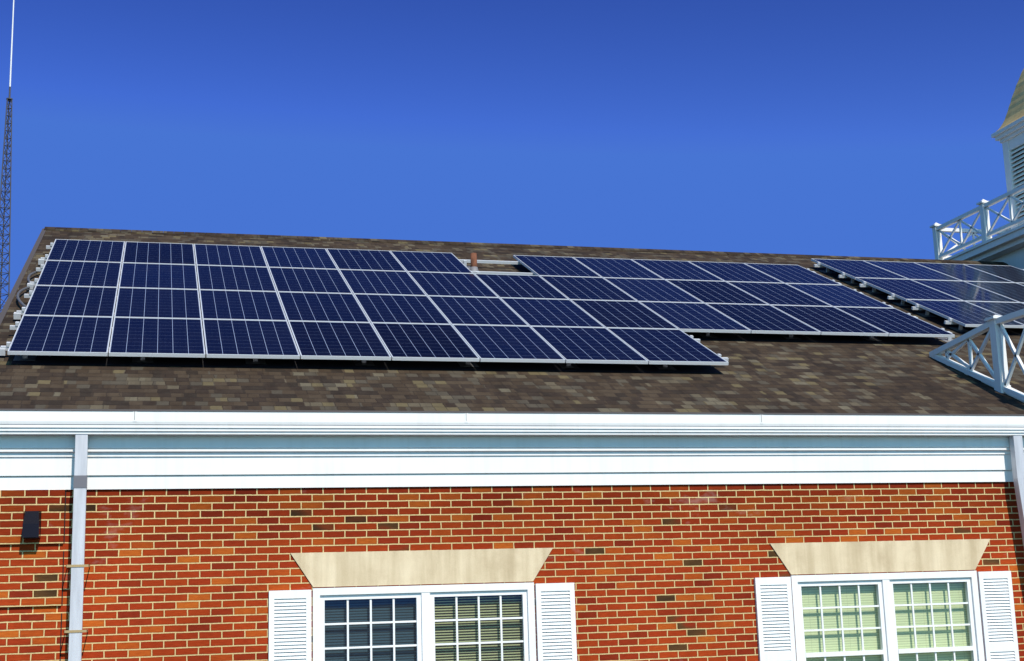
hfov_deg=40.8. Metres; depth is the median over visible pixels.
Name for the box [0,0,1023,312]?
sky
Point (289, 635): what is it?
shutters
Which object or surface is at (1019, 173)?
louver vent
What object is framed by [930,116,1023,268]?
cupola woodwork
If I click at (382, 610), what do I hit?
window panes
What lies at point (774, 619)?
shutters
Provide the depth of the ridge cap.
24.04 m
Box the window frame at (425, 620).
[313,582,535,660]
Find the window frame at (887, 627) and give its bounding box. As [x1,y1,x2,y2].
[790,571,984,660]
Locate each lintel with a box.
[290,548,552,586]
[770,539,989,574]
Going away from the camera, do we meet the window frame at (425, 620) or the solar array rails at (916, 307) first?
the window frame at (425, 620)
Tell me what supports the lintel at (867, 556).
attached to the brick wall at (661, 572)
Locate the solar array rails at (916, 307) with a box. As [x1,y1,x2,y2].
[814,262,1023,331]
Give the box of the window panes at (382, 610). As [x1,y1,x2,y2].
[325,595,522,660]
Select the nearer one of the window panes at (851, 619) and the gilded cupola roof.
the window panes at (851, 619)
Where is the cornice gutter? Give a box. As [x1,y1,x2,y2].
[0,409,1023,489]
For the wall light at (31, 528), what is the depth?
12.06 m
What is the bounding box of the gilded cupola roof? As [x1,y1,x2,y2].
[997,69,1023,130]
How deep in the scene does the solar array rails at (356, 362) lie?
16.58 m
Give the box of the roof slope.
[0,228,1023,413]
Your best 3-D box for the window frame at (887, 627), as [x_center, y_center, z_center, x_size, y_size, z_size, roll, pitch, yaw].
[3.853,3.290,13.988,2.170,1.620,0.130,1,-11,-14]
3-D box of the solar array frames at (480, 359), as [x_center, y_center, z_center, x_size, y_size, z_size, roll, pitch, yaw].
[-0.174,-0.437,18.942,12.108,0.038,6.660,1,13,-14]
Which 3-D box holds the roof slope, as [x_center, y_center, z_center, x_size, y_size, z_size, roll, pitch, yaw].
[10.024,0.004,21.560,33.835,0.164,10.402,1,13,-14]
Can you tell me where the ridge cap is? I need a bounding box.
[44,227,1007,264]
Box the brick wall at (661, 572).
[0,482,1023,660]
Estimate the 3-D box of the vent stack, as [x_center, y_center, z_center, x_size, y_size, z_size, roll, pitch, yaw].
[-0.590,-1.005,21.293,0.195,0.395,0.200,1,-11,-14]
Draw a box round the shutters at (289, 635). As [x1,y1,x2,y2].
[268,583,576,660]
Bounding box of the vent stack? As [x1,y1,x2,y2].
[470,253,478,270]
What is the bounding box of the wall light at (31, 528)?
[22,511,41,538]
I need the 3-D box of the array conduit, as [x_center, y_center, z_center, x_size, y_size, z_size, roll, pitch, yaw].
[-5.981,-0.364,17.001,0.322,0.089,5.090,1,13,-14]
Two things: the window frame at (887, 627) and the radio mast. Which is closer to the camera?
the window frame at (887, 627)
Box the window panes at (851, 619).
[801,582,970,660]
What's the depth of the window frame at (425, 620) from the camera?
12.88 m
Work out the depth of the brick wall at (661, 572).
13.17 m
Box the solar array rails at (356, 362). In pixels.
[0,243,953,369]
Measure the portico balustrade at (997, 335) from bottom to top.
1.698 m
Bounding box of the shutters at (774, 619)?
[754,571,1019,660]
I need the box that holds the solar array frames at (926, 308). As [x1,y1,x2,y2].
[811,259,1023,327]
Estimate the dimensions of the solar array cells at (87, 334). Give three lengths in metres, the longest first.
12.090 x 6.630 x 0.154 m
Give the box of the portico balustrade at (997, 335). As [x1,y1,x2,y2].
[929,309,1023,401]
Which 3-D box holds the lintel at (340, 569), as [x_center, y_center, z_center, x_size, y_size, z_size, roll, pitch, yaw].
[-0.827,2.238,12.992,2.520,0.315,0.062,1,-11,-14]
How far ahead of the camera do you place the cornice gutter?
13.24 m
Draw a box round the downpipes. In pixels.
[64,434,1023,660]
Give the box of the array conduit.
[0,259,44,355]
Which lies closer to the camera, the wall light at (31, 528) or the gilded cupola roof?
the wall light at (31, 528)
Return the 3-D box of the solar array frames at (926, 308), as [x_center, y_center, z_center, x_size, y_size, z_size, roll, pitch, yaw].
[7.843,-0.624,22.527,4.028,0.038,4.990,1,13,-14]
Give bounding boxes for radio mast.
[0,0,13,310]
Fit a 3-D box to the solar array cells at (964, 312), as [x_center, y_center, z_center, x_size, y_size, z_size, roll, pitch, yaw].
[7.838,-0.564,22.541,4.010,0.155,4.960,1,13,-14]
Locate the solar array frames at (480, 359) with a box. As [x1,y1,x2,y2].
[8,239,954,364]
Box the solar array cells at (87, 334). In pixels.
[9,239,952,372]
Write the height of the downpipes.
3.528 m
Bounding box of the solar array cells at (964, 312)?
[814,259,1023,334]

